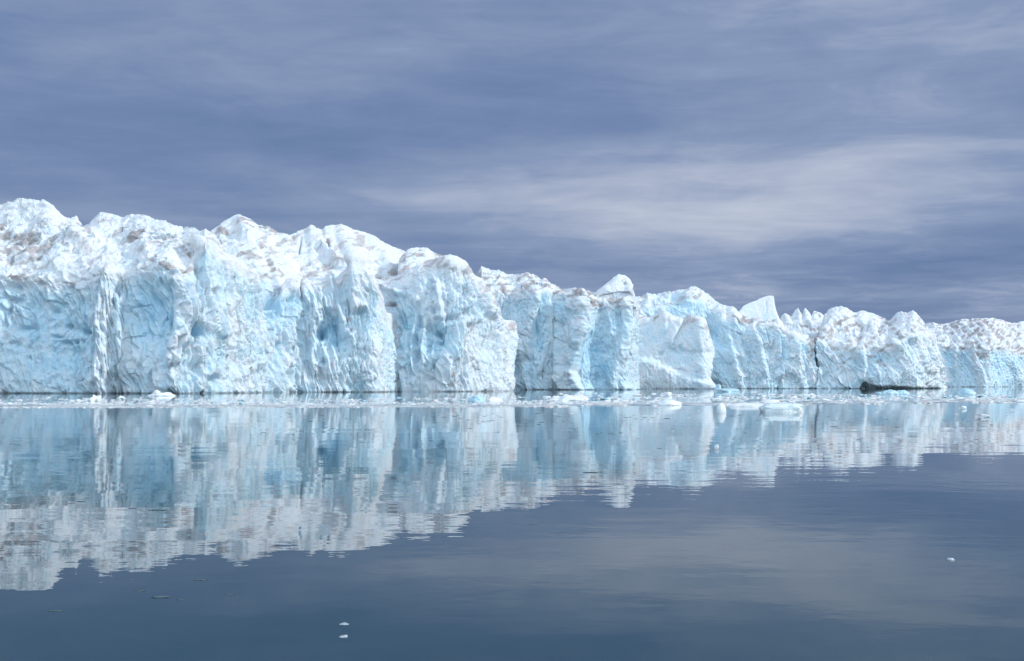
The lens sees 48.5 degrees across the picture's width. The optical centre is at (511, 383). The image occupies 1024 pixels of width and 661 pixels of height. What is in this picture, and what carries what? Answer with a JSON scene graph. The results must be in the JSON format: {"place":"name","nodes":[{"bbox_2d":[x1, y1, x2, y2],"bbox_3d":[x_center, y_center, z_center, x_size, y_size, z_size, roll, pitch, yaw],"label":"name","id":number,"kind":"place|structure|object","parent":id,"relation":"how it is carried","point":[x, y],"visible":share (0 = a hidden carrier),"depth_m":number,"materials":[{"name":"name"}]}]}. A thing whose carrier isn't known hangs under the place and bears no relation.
{"place":"outdoors","nodes":[
{"label":"outdoors","id":0,"kind":"place"},
{"bbox_2d":[0,387,1023,660],"bbox_3d":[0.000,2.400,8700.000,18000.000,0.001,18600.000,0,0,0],"label":"water","id":1,"kind":"structure","parent":0,"point":[492,533],"depth_m":18.74,"materials":[{"name":"blue liquid"}]},
{"bbox_2d":[89,395,102,400],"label":"growler","id":2,"kind":"object","parent":1,"relation":"on","point":[96,398],"visible":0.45,"depth_m":159.49,"materials":[{"name":"white ice"}]},
{"bbox_2d":[153,596,168,597],"bbox_3d":[-3.955,2.400,12.796,0.223,0.021,0.118,0,0,-13],"label":"clear ice fragment","id":3,"kind":"object","parent":1,"relation":"on","point":[160,596],"visible":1,"depth_m":12.79,"materials":[{"name":"ice"}]},
{"bbox_2d":[148,390,175,395],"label":"growler","id":4,"kind":"object","parent":1,"relation":"on","point":[156,393],"visible":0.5,"depth_m":224.20,"materials":[{"name":"white ice"}]},
{"bbox_2d":[0,198,399,393],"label":"ice cliff","id":5,"kind":"structure","parent":1,"relation":"on","point":[104,303],"depth_m":291.30,"materials":[{"name":"white ice"}]},
{"bbox_2d":[225,243,286,296],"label":"snow mound","id":6,"kind":"object","parent":5,"relation":"on","point":[260,259],"visible":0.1,"depth_m":337.52,"materials":[{"name":"white snow"}]},
{"bbox_2d":[210,214,302,285],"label":"snow peak","id":7,"kind":"structure","parent":5,"relation":"on","point":[230,233],"depth_m":379.58,"materials":[{"name":"white snow"}]},
{"bbox_2d":[289,224,405,278],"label":"snow shoulder","id":8,"kind":"object","parent":5,"relation":"on","point":[323,251],"visible":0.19,"depth_m":389.24},
{"bbox_2d":[375,254,518,391],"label":"ice tower","id":9,"kind":"structure","parent":1,"relation":"on","point":[456,332],"depth_m":351.10,"materials":[{"name":"white ice"}]},
{"bbox_2d":[397,247,441,274],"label":"snow cap ridge","id":10,"kind":"structure","parent":9,"relation":"on","point":[412,257],"depth_m":383.14,"materials":[{"name":"white snow"}]},
{"bbox_2d":[468,395,484,400],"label":"growler","id":11,"kind":"object","parent":1,"relation":"on","point":[476,398],"visible":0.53,"depth_m":155.25,"materials":[{"name":"ice"}]},
{"bbox_2d":[487,397,501,400],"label":"growler","id":12,"kind":"object","parent":1,"relation":"on","point":[494,399],"visible":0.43,"depth_m":157.85,"materials":[{"name":"white ice"}]},
{"bbox_2d":[0,400,1018,407],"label":"frazil ice","id":13,"kind":"structure","parent":1,"relation":"on","point":[481,405],"depth_m":125.97,"materials":[{"name":"white ice"}]},
{"bbox_2d":[0,393,1023,407],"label":"brash slush","id":14,"kind":"object","parent":1,"relation":"on","point":[986,399],"visible":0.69,"depth_m":142.90,"materials":[{"name":"white ice"}]},
{"bbox_2d":[477,266,639,389],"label":"blue ice cliff","id":15,"kind":"structure","parent":1,"relation":"on","point":[576,339],"depth_m":457.65,"materials":[{"name":"blue ice"}]},
{"bbox_2d":[594,274,636,307],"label":"snow boulder","id":16,"kind":"object","parent":15,"relation":"on","point":[618,286],"visible":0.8,"depth_m":461.77,"materials":[{"name":"white snow"}]},
{"bbox_2d":[549,394,588,400],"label":"growler","id":17,"kind":"object","parent":1,"relation":"on","point":[570,398],"visible":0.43,"depth_m":162.89,"materials":[{"name":"white ice"}]},
{"bbox_2d":[659,392,671,396],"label":"growler","id":18,"kind":"object","parent":1,"relation":"on","point":[667,394],"visible":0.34,"depth_m":201.52,"materials":[{"name":"white ice"}]},
{"bbox_2d":[656,399,681,404],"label":"growler","id":19,"kind":"object","parent":1,"relation":"on","point":[667,402],"visible":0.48,"depth_m":127.26,"materials":[{"name":"white ice"}]},
{"bbox_2d":[638,310,715,388],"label":"ice wedge","id":20,"kind":"object","parent":1,"relation":"in","point":[676,352],"visible":0.72,"depth_m":528.77,"materials":[{"name":"white ice"}]},
{"bbox_2d":[716,403,725,412],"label":"growler","id":21,"kind":"object","parent":1,"relation":"on","point":[721,408],"visible":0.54,"depth_m":94.90,"materials":[{"name":"white ice"}]},
{"bbox_2d":[713,384,739,391],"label":"growler","id":22,"kind":"object","parent":1,"relation":"on","point":[717,388],"visible":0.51,"depth_m":342.98,"materials":[{"name":"white ice"}]},
{"bbox_2d":[728,400,779,406],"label":"ice floe","id":23,"kind":"object","parent":1,"relation":"on","point":[750,404],"visible":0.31,"depth_m":120.07,"materials":[{"name":"white ice"}]},
{"bbox_2d":[759,402,802,411],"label":"growler","id":24,"kind":"object","parent":1,"relation":"on","point":[782,407],"visible":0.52,"depth_m":96.26,"materials":[{"name":"white ice"}]},
{"bbox_2d":[815,306,948,388],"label":"cave ice cliff","id":25,"kind":"structure","parent":1,"relation":"on","point":[861,349],"depth_m":570.37,"materials":[{"name":"white ice"}]},
{"bbox_2d":[875,389,909,394],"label":"growler","id":26,"kind":"object","parent":1,"relation":"on","point":[894,392],"visible":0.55,"depth_m":255.02,"materials":[{"name":"white ice"}]},
{"bbox_2d":[955,388,975,394],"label":"growler","id":27,"kind":"object","parent":1,"relation":"on","point":[966,391],"visible":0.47,"depth_m":244.79,"materials":[{"name":"ice"}]},
{"bbox_2d":[925,318,1023,386],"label":"slumped ice cliff","id":28,"kind":"structure","parent":1,"relation":"in","point":[982,352],"depth_m":870.79,"materials":[{"name":"white ice"}]},
{"bbox_2d":[974,414,989,416],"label":"growler","id":29,"kind":"object","parent":1,"relation":"on","point":[981,415],"visible":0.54,"depth_m":81.68,"materials":[{"name":"white ice"}]},
{"bbox_2d":[0,0,1023,323],"label":"sky","id":30,"kind":"structure","parent":0,"point":[820,156],"materials":[{"name":"blue"}]},
{"bbox_2d":[636,286,818,388],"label":"fluted ice cliff","id":31,"kind":"structure","parent":0,"point":[759,353],"depth_m":567.29,"materials":[{"name":"ice"}]},
{"bbox_2d":[739,295,782,322],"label":"ice fin","id":32,"kind":"object","parent":31,"relation":"on","point":[764,307],"visible":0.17,"depth_m":589.77,"materials":[{"name":"white ice"}]},
{"bbox_2d":[780,308,823,336],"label":"ice pinnacle","id":33,"kind":"object","parent":31,"relation":"on","point":[806,322],"visible":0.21,"depth_m":622.69,"materials":[{"name":"white ice"}]}
]}

